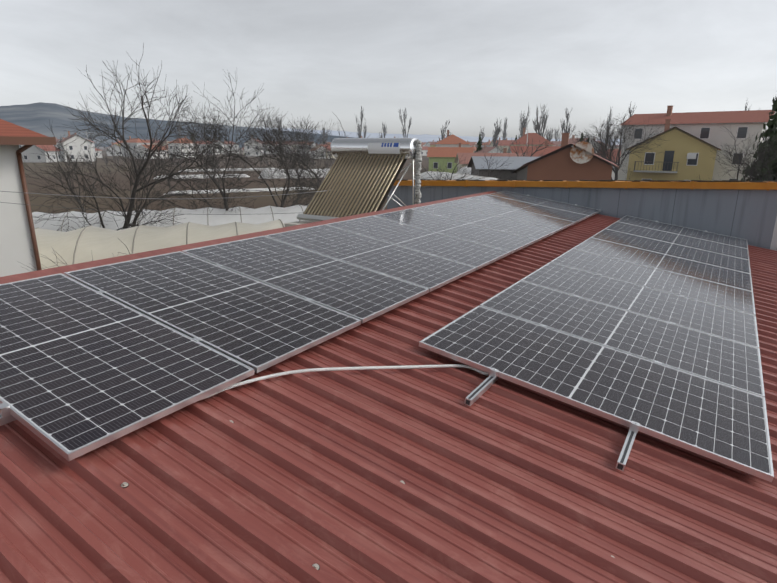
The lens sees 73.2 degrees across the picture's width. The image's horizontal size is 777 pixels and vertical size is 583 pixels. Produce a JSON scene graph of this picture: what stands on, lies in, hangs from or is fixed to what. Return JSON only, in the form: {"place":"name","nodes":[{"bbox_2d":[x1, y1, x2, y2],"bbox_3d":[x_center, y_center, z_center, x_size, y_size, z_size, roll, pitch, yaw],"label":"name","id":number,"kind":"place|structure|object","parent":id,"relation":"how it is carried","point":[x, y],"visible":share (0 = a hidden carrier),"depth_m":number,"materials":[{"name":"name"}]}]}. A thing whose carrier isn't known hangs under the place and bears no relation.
{"place":"outdoors","nodes":[
{"label":"outdoors","id":0,"kind":"place"},
{"bbox_2d":[21,145,62,162],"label":"village house","id":1,"kind":"structure","parent":0,"point":[36,156],"depth_m":159.80,"materials":[{"name":"grey paint"}]},
{"bbox_2d":[106,142,121,155],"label":"village house","id":2,"kind":"structure","parent":0,"point":[116,149],"depth_m":257.22,"materials":[{"name":"grey paint"}]},
{"bbox_2d":[121,136,149,156],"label":"village house","id":3,"kind":"structure","parent":0,"point":[134,141],"depth_m":233.92,"materials":[{"name":"orange paint"}]},
{"bbox_2d":[134,145,166,158],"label":"village house","id":4,"kind":"structure","parent":0,"point":[144,151],"depth_m":207.51,"materials":[{"name":"white paint"}]},
{"bbox_2d":[0,102,353,146],"bbox_3d":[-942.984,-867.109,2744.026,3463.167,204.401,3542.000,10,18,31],"label":"hill range","id":5,"kind":"structure","parent":0,"point":[35,117],"depth_m":1903.41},
{"bbox_2d":[168,136,197,157],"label":"village house","id":6,"kind":"structure","parent":0,"point":[177,145],"depth_m":224.63,"materials":[{"name":"white paint"}]},
{"bbox_2d":[197,140,216,154],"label":"village house","id":7,"kind":"structure","parent":0,"point":[202,144],"depth_m":304.86,"materials":[{"name":"white paint"}]},
{"bbox_2d":[23,147,428,213],"bbox_3d":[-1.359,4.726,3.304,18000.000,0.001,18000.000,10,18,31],"label":"ground","id":8,"kind":"structure","parent":0,"point":[263,200],"depth_m":71.76,"materials":[{"name":"soil"}]},
{"bbox_2d":[0,119,47,276],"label":"house","id":9,"kind":"structure","parent":8,"relation":"on","point":[16,245],"depth_m":12.42,"materials":[{"name":"white paint"}]},
{"bbox_2d":[0,136,55,270],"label":"gutter downpipe","id":10,"kind":"object","parent":9,"relation":"attached to","point":[27,142],"visible":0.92,"depth_m":12.25,"materials":[{"name":"brown"}]},
{"bbox_2d":[28,119,103,212],"bbox_3d":[-24.689,-9.158,39.808,4.730,7.378,5.533,-2,16,-7],"label":"bare tree","id":11,"kind":"object","parent":8,"relation":"on","point":[62,183],"visible":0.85,"depth_m":39.76,"materials":[{"name":"brown plant"}]},
{"bbox_2d":[17,238,129,271],"bbox_3d":[-5.795,0.622,11.465,2.581,3.913,3.117,10,18,31],"label":"bare shrub","id":12,"kind":"object","parent":8,"relation":"on","point":[62,258],"visible":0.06,"depth_m":10.68,"materials":[{"name":"brown plant"}]},
{"bbox_2d":[57,131,93,161],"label":"village house","id":13,"kind":"structure","parent":8,"relation":"on","point":[74,147],"depth_m":169.32,"materials":[{"name":"white paint"}]},
{"bbox_2d":[95,148,101,157],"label":"village house","id":14,"kind":"structure","parent":8,"relation":"on","point":[99,153],"depth_m":217.50,"materials":[{"name":"white paint"}]},
{"bbox_2d":[21,44,233,231],"bbox_3d":[-10.278,-4.625,20.511,8.337,9.167,9.040,10,18,31],"label":"bare tree","id":15,"kind":"object","parent":8,"relation":"on","point":[139,174],"visible":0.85,"depth_m":20.91,"materials":[{"name":"brown plant"}]},
{"bbox_2d":[35,220,284,269],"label":"polytunnel","id":16,"kind":"structure","parent":8,"relation":"on","point":[98,243],"depth_m":15.98,"materials":[{"name":"beige"}]},
{"bbox_2d":[34,219,283,263],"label":"greenhouse hoops","id":17,"kind":"object","parent":16,"relation":"attached to","point":[135,236],"visible":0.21,"depth_m":16.11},
{"bbox_2d":[32,205,306,231],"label":"polytunnel","id":18,"kind":"structure","parent":8,"relation":"on","point":[258,215],"depth_m":24.45,"materials":[{"name":"beige"}]},
{"bbox_2d":[32,204,303,230],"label":"greenhouse hoops","id":19,"kind":"object","parent":18,"relation":"attached to","point":[173,215],"visible":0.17,"depth_m":24.58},
{"bbox_2d":[154,152,184,187],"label":"bare tree","id":20,"kind":"object","parent":8,"relation":"on","point":[169,169],"visible":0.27,"depth_m":67.28,"materials":[{"name":"brown plant"}]},
{"bbox_2d":[122,70,277,210],"bbox_3d":[-8.813,-5.859,25.840,7.961,9.621,7.530,10,18,31],"label":"bare tree","id":21,"kind":"object","parent":8,"relation":"on","point":[223,192],"visible":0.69,"depth_m":25.19,"materials":[{"name":"brown plant"}]},
{"bbox_2d":[154,174,249,178],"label":"snow patch","id":22,"kind":"object","parent":8,"relation":"on","point":[187,176],"visible":0.4,"depth_m":89.33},
{"bbox_2d":[189,150,236,197],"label":"bare tree","id":23,"kind":"object","parent":8,"relation":"on","point":[209,170],"visible":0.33,"depth_m":56.04,"materials":[{"name":"brown plant"}]},
{"bbox_2d":[178,168,275,171],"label":"snow patch","id":24,"kind":"object","parent":8,"relation":"on","point":[238,169],"visible":0.33,"depth_m":115.25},
{"bbox_2d":[163,187,313,194],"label":"field fleece","id":25,"kind":"object","parent":8,"relation":"on","point":[261,189],"visible":0.5,"depth_m":63.37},
{"bbox_2d":[165,99,330,213],"bbox_3d":[-6.732,-5.810,27.657,9.275,8.478,7.889,-3,16,-13],"label":"bare tree","id":26,"kind":"object","parent":8,"relation":"on","point":[279,145],"visible":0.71,"depth_m":26.79,"materials":[{"name":"brown plant"}]},
{"bbox_2d":[258,169,329,178],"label":"snow patch","id":27,"kind":"object","parent":8,"relation":"on","point":[275,174],"visible":0.1,"depth_m":89.81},
{"bbox_2d":[244,113,350,205],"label":"bare tree","id":28,"kind":"object","parent":8,"relation":"on","point":[309,147],"visible":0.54,"depth_m":41.49,"materials":[{"name":"brown plant"}]},
{"bbox_2d":[284,220,317,226],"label":"building walls","id":29,"kind":"structure","parent":8,"relation":"on","point":[296,223],"depth_m":11.05,"materials":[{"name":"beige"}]},
{"bbox_2d":[297,154,413,222],"bbox_3d":[-0.686,-2.177,11.149,1.940,1.412,1.686,10,18,31],"label":"support frame","id":30,"kind":"object","parent":29,"relation":"on","point":[309,217],"visible":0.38,"depth_m":10.97,"materials":[{"name":"metal"}]},
{"bbox_2d":[0,202,285,214],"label":"service wire","id":31,"kind":"object","parent":30,"relation":"attached to","point":[159,213],"visible":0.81,"depth_m":10.73,"materials":[{"name":"grey"}]},
{"bbox_2d":[1,190,326,198],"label":"service wire","id":32,"kind":"object","parent":30,"relation":"attached to","point":[159,198],"visible":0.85,"depth_m":10.79,"materials":[{"name":"grey"}]},
{"bbox_2d":[303,155,404,217],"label":"solar vacuum tubes","id":33,"kind":"object","parent":30,"relation":"attached to","point":[332,179],"visible":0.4,"depth_m":11.02},
{"bbox_2d":[307,157,406,216],"bbox_3d":[-0.726,-2.199,11.078,1.840,1.210,1.280,10,18,31],"label":"heater reflector","id":34,"kind":"object","parent":30,"relation":"attached to","point":[391,185],"depth_m":10.90,"materials":[{"name":"metal"}]},
{"bbox_2d":[331,138,416,158],"bbox_3d":[-0.322,-3.142,11.461,2.140,0.442,0.442,10,18,31],"label":"water heater tank","id":35,"kind":"object","parent":30,"relation":"on","point":[353,146],"visible":0.67,"depth_m":11.36,"materials":[{"name":"silver metal"}]},
{"bbox_2d":[368,143,399,153],"bbox_3d":[-0.103,-3.039,11.094,0.800,0.217,0.029,10,18,31],"label":"label","id":36,"kind":"object","parent":35,"relation":"attached to","point":[385,148],"visible":1,"depth_m":11.08,"materials":[{"name":"plastic"}]},
{"bbox_2d":[414,139,421,204],"bbox_3d":[0.615,-2.347,11.075,0.178,1.706,0.161,10,18,31],"label":"insulated pipe","id":37,"kind":"object","parent":35,"relation":"attached to","point":[418,162],"visible":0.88,"depth_m":10.98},
{"bbox_3d":[3.190,1.085,3.355,11.340,0.200,14.600,19,23,28],"label":"roof","id":38,"kind":"object","parent":29,"relation":"on","visible":0},
{"bbox_2d":[0,215,776,582],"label":"roof sheet","id":39,"kind":"object","parent":38,"relation":"on","point":[452,509],"visible":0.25,"depth_m":2.38,"materials":[{"name":"red paint"}]},
{"bbox_2d":[0,191,496,283],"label":"ridge flashing","id":40,"kind":"object","parent":39,"relation":"on","point":[44,272],"visible":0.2,"depth_m":5.24,"materials":[{"name":"red paint"}]},
{"bbox_2d":[0,376,636,470],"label":"mounting rails","id":41,"kind":"object","parent":39,"relation":"on","point":[472,400],"visible":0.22,"depth_m":2.90,"materials":[{"name":"silver metal"}]},
{"bbox_2d":[0,273,253,460],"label":"solar panel","id":42,"kind":"object","parent":41,"relation":"on","point":[84,369],"visible":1,"depth_m":2.88,"materials":[{"name":"black glass"}]},
{"bbox_2d":[64,251,360,372],"bbox_3d":[-1.357,0.050,3.963,2.094,0.036,1.038,19,23,28],"label":"solar panel","id":43,"kind":"object","parent":41,"relation":"on","point":[256,326],"visible":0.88,"depth_m":3.82,"materials":[{"name":"black glass"}]},
{"bbox_2d":[182,236,428,323],"bbox_3d":[-0.785,-0.186,4.822,2.094,0.036,1.038,19,23,28],"label":"solar panel","id":44,"kind":"object","parent":41,"relation":"on","point":[363,295],"visible":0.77,"depth_m":4.70,"materials":[{"name":"black glass"}]},
{"bbox_2d":[0,377,633,469],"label":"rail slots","id":45,"kind":"object","parent":41,"relation":"on","point":[619,466],"visible":0.96,"depth_m":2.88,"materials":[{"name":"grey"}]},
{"bbox_2d":[0,195,707,432],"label":"panel clamps","id":46,"kind":"object","parent":41,"relation":"attached to","point":[5,411],"visible":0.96,"depth_m":3.28,"materials":[{"name":"silver metal"}]},
{"bbox_2d":[265,224,475,291],"bbox_3d":[-0.213,-0.421,5.680,2.094,0.036,1.038,19,23,28],"label":"solar panel","id":47,"kind":"object","parent":41,"relation":"on","point":[430,272],"visible":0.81,"depth_m":5.58,"materials":[{"name":"black glass"}]},
{"bbox_2d":[326,216,510,269],"bbox_3d":[0.359,-0.656,6.539,2.094,0.036,1.038,19,23,28],"label":"solar panel","id":48,"kind":"object","parent":41,"relation":"on","point":[470,253],"visible":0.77,"depth_m":6.45,"materials":[{"name":"black glass"}]},
{"bbox_2d":[373,209,537,253],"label":"solar panel","id":49,"kind":"object","parent":41,"relation":"on","point":[504,240],"visible":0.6,"depth_m":7.32,"materials":[{"name":"black glass"}]},
{"bbox_2d":[411,203,557,241],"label":"solar panel","id":50,"kind":"object","parent":41,"relation":"on","point":[530,230],"visible":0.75,"depth_m":8.19,"materials":[{"name":"black glass"}]},
{"bbox_2d":[443,198,574,231],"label":"solar panel","id":51,"kind":"object","parent":41,"relation":"on","point":[558,224],"visible":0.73,"depth_m":9.05,"materials":[{"name":"black glass"}]},
{"bbox_2d":[467,194,588,223],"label":"solar panel","id":52,"kind":"object","parent":41,"relation":"on","point":[539,209],"visible":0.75,"depth_m":9.92,"materials":[{"name":"black glass"}]},
{"bbox_2d":[489,191,600,216],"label":"solar panel","id":53,"kind":"object","parent":41,"relation":"on","point":[590,212],"visible":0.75,"depth_m":10.78,"materials":[{"name":"black glass"}]},
{"bbox_2d":[480,280,764,396],"bbox_3d":[1.937,0.311,4.439,2.094,0.036,1.038,19,23,28],"label":"solar panel","id":54,"kind":"object","parent":41,"relation":"on","point":[730,363],"visible":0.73,"depth_m":4.33,"materials":[{"name":"black glass"}]},
{"bbox_2d":[551,248,755,314],"bbox_3d":[3.080,-0.161,6.156,2.094,0.036,1.038,19,23,28],"label":"solar panel","id":55,"kind":"object","parent":41,"relation":"on","point":[725,296],"visible":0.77,"depth_m":6.07,"materials":[{"name":"black glass"}]},
{"bbox_2d":[574,237,752,291],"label":"solar panel","id":56,"kind":"object","parent":41,"relation":"on","point":[715,274],"visible":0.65,"depth_m":6.95,"materials":[{"name":"black glass"}]},
{"bbox_2d":[605,221,748,259],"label":"solar panel","id":57,"kind":"object","parent":41,"relation":"on","point":[710,246],"visible":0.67,"depth_m":8.67,"materials":[{"name":"black glass"}]},
{"bbox_2d":[199,364,488,400],"bbox_3d":[-0.216,0.555,3.098,1.134,0.034,1.668,19,23,28],"label":"cable conduit","id":58,"kind":"object","parent":39,"relation":"on","point":[346,368],"visible":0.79,"depth_m":3.28,"materials":[{"name":"plastic"}]},
{"bbox_2d":[120,378,633,569],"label":"roof screws","id":59,"kind":"object","parent":39,"relation":"in","point":[125,485],"visible":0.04,"depth_m":2.19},
{"bbox_2d":[148,214,776,582],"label":"roof sheet side laps","id":60,"kind":"object","parent":39,"relation":"attached to","point":[387,569],"depth_m":2.42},
{"bbox_2d":[419,306,773,481],"bbox_3d":[1.365,0.547,3.581,2.094,0.036,1.038,19,23,28],"label":"solar panel","id":61,"kind":"object","parent":39,"relation":"on","point":[718,422],"visible":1,"depth_m":3.42,"materials":[{"name":"black glass"}]},
{"bbox_2d":[521,262,758,347],"bbox_3d":[2.509,0.076,5.298,2.094,0.035,1.038,19,23,28],"label":"solar panel","id":62,"kind":"object","parent":39,"relation":"on","point":[722,322],"visible":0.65,"depth_m":5.21,"materials":[{"name":"black glass"}]},
{"bbox_2d":[592,229,750,273],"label":"solar panel","id":63,"kind":"object","parent":39,"relation":"on","point":[701,256],"visible":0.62,"depth_m":7.82,"materials":[{"name":"black glass"}]},
{"bbox_2d":[617,215,747,248],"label":"solar panel","id":64,"kind":"object","parent":39,"relation":"on","point":[705,235],"visible":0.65,"depth_m":9.54,"materials":[{"name":"black glass"}]},
{"bbox_2d":[309,143,329,158],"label":"village house","id":65,"kind":"structure","parent":8,"relation":"on","point":[320,153],"depth_m":225.62,"materials":[{"name":"white paint"}]},
{"bbox_2d":[312,142,335,158],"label":"village house","id":66,"kind":"structure","parent":8,"relation":"on","point":[328,146],"depth_m":228.76,"materials":[{"name":"beige paint"}]},
{"bbox_2d":[306,114,368,178],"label":"bare tree","id":67,"kind":"object","parent":8,"relation":"on","point":[330,145],"visible":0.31,"depth_m":48.39,"materials":[{"name":"brown plant"}]},
{"bbox_2d":[355,106,366,137],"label":"poplar","id":68,"kind":"object","parent":8,"relation":"on","point":[360,125],"visible":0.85,"depth_m":247.16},
{"bbox_2d":[379,123,386,137],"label":"poplar","id":69,"kind":"object","parent":8,"relation":"on","point":[384,130],"visible":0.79,"depth_m":324.93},
{"bbox_2d":[399,108,411,137],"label":"poplar","id":70,"kind":"object","parent":8,"relation":"on","point":[404,131],"visible":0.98,"depth_m":227.49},
{"bbox_2d":[438,121,449,140],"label":"poplar","id":71,"kind":"object","parent":8,"relation":"on","point":[443,131],"visible":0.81,"depth_m":264.88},
{"bbox_2d":[421,157,484,179],"bbox_3d":[4.856,-8.054,40.589,5.187,5.155,5.276,10,18,31],"label":"bush","id":72,"kind":"object","parent":8,"relation":"on","point":[439,175],"visible":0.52,"depth_m":39.74,"materials":[{"name":"brown plant"}]},
{"bbox_2d":[414,171,496,179],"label":"snow","id":73,"kind":"structure","parent":8,"relation":"on","point":[457,176],"depth_m":50.77,"materials":[{"name":"snow"}]},
{"bbox_2d":[420,171,493,179],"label":"bushes","id":74,"kind":"object","parent":73,"relation":"attached to","point":[454,173],"visible":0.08,"depth_m":51.25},
{"bbox_2d":[475,134,481,151],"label":"conifer","id":75,"kind":"object","parent":8,"relation":"on","point":[478,145],"visible":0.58,"depth_m":189.28,"materials":[{"name":"green plant"}]},
{"bbox_2d":[474,144,502,152],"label":"village house","id":76,"kind":"structure","parent":8,"relation":"on","point":[485,149],"depth_m":183.23,"materials":[{"name":"orange paint"}]},
{"bbox_2d":[476,151,511,179],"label":"bare tree","id":77,"kind":"object","parent":8,"relation":"on","point":[488,172],"visible":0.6,"depth_m":51.41,"materials":[{"name":"brown plant"}]},
{"bbox_2d":[492,119,501,146],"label":"poplar","id":78,"kind":"object","parent":8,"relation":"on","point":[495,137],"visible":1,"depth_m":196.68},
{"bbox_2d":[467,156,538,179],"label":"grey shed","id":79,"kind":"structure","parent":8,"relation":"on","point":[476,164],"depth_m":56.61,"materials":[{"name":"grey"}]},
{"bbox_2d":[501,118,507,139],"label":"poplar","id":80,"kind":"object","parent":8,"relation":"on","point":[503,132],"visible":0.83,"depth_m":280.83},
{"bbox_2d":[512,165,527,179],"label":"grey shed","id":81,"kind":"structure","parent":8,"relation":"on","point":[521,171],"depth_m":52.26,"materials":[{"name":"grey"}]},
{"bbox_2d":[519,103,529,137],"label":"poplar","id":82,"kind":"object","parent":8,"relation":"on","point":[524,123],"visible":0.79,"depth_m":213.84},
{"bbox_2d":[511,138,552,156],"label":"village tree","id":83,"kind":"object","parent":8,"relation":"on","point":[528,149],"visible":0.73,"depth_m":82.40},
{"bbox_2d":[532,105,553,140],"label":"poplar","id":84,"kind":"object","parent":8,"relation":"on","point":[538,125],"visible":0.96,"depth_m":145.84,"materials":[{"name":"plant"}]},
{"bbox_2d":[560,108,575,136],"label":"poplar","id":85,"kind":"object","parent":8,"relation":"on","point":[565,126],"visible":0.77,"depth_m":189.99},
{"bbox_2d":[521,133,618,180],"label":"brick house","id":86,"kind":"structure","parent":8,"relation":"on","point":[559,164],"depth_m":36.54,"materials":[{"name":"brick"}]},
{"bbox_2d":[570,141,593,163],"bbox_3d":[13.162,-9.374,35.593,1.300,1.652,0.978,-4,16,-14],"label":"satellite dish","id":87,"kind":"object","parent":86,"relation":"on","point":[585,154],"visible":0.94,"depth_m":35.66,"materials":[{"name":"metal"}]},
{"bbox_2d":[557,135,599,153],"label":"village house","id":88,"kind":"structure","parent":8,"relation":"on","point":[571,140],"depth_m":159.32,"materials":[{"name":"tile"}]},
{"bbox_2d":[589,114,625,180],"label":"village tree","id":89,"kind":"object","parent":8,"relation":"on","point":[618,153],"visible":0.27,"depth_m":70.84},
{"bbox_2d":[604,106,613,139],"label":"poplar","id":90,"kind":"object","parent":8,"relation":"on","point":[608,122],"visible":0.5,"depth_m":227.69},
{"bbox_2d":[598,149,620,179],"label":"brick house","id":91,"kind":"structure","parent":8,"relation":"on","point":[613,175],"depth_m":86.12,"materials":[{"name":"white paint"}]},
{"bbox_2d":[572,113,669,180],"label":"bare tree","id":92,"kind":"object","parent":8,"relation":"on","point":[605,143],"visible":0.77,"depth_m":50.66,"materials":[{"name":"brown plant"}]},
{"bbox_2d":[626,119,720,180],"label":"yellow house","id":93,"kind":"structure","parent":8,"relation":"on","point":[681,144],"depth_m":55.72,"materials":[{"name":"paint"}]},
{"bbox_2d":[633,151,695,172],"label":"balcony","id":94,"kind":"structure","parent":93,"relation":"attached to","point":[668,162],"depth_m":56.01,"materials":[{"name":"metal"}]},
{"bbox_2d":[618,105,776,180],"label":"house","id":95,"kind":"structure","parent":8,"relation":"on","point":[705,126],"depth_m":59.99,"materials":[{"name":"white paint"}]},
{"bbox_2d":[708,123,762,179],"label":"bare tree","id":96,"kind":"object","parent":8,"relation":"on","point":[736,153],"visible":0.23,"depth_m":49.10,"materials":[{"name":"brown plant"}]},
{"bbox_2d":[698,134,776,180],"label":"bare tree","id":97,"kind":"object","parent":8,"relation":"on","point":[751,174],"visible":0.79,"depth_m":31.27,"materials":[{"name":"brown plant"}]},
{"bbox_2d":[741,96,776,180],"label":"conifer tree","id":98,"kind":"object","parent":8,"relation":"on","point":[771,123],"visible":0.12,"depth_m":40.56,"materials":[{"name":"green plant"}]},
{"bbox_2d":[755,118,776,180],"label":"conifer tree","id":99,"kind":"object","parent":8,"relation":"on","point":[774,156],"visible":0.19,"depth_m":34.66,"materials":[{"name":"green plant"}]},
{"bbox_2d":[224,141,238,153],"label":"village house","id":100,"kind":"structure","parent":0,"point":[232,148],"depth_m":349.35,"materials":[{"name":"white paint"}]},
{"bbox_2d":[243,137,262,155],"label":"village house","id":101,"kind":"structure","parent":0,"point":[251,150],"depth_m":266.60,"materials":[{"name":"white paint"}]},
{"bbox_2d":[0,0,776,138],"label":"sky","id":102,"kind":"structure","parent":0,"point":[471,65],"materials":[{"name":"grey"}]},
{"bbox_2d":[421,145,427,155],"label":"village house","id":103,"kind":"structure","parent":0,"point":[424,150],"depth_m":318.53,"materials":[{"name":"white paint"}]},
{"bbox_2d":[237,126,621,145],"bbox_3d":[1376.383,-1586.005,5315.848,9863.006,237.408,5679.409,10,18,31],"label":"hill range","id":104,"kind":"structure","parent":0,"point":[426,138],"depth_m":6100.68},
{"bbox_2d":[427,143,473,172],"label":"green house","id":105,"kind":"structure","parent":0,"point":[437,156],"depth_m":112.68,"materials":[{"name":"paint"}]},
{"bbox_2d":[435,130,469,146],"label":"village house","id":106,"kind":"structure","parent":0,"point":[452,140],"depth_m":123.33,"materials":[{"name":"tile"}]},
{"bbox_2d":[457,166,470,173],"bbox_3d":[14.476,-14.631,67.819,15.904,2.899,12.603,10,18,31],"label":"bush","id":107,"kind":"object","parent":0,"point":[468,170],"visible":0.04,"depth_m":71.87,"materials":[{"name":"beige"}]},
{"bbox_2d":[454,148,527,170],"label":"red roof house","id":108,"kind":"structure","parent":0,"point":[460,157],"depth_m":89.66,"materials":[{"name":"tile"}]},
{"bbox_2d":[489,137,514,150],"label":"village house","id":109,"kind":"structure","parent":0,"point":[506,143],"depth_m":223.66,"materials":[{"name":"tile"}]},
{"bbox_2d":[509,128,554,145],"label":"village house","id":110,"kind":"structure","parent":0,"point":[536,137],"depth_m":123.62,"materials":[{"name":"tile"}]},
{"bbox_2d":[507,141,560,156],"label":"white house","id":111,"kind":"structure","parent":0,"point":[549,149],"depth_m":96.54,"materials":[{"name":"paint"}]},
{"bbox_2d":[387,186,776,248],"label":"neighbour wall","id":112,"kind":"structure","parent":0,"point":[749,216],"depth_m":10.12,"materials":[{"name":"metal"}]},
{"bbox_2d":[393,180,776,190],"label":"gutter","id":113,"kind":"object","parent":112,"relation":"attached to","point":[764,185],"visible":0.83,"depth_m":10.55,"materials":[{"name":"metal"}]},
{"bbox_2d":[396,179,776,181],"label":"wall cap","id":114,"kind":"object","parent":113,"relation":"in","point":[611,180],"visible":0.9,"depth_m":10.23,"materials":[{"name":"brown"}]},
{"bbox_2d":[770,217,776,250],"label":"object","id":115,"kind":"object","parent":112,"relation":"attached to","point":[773,246],"depth_m":9.36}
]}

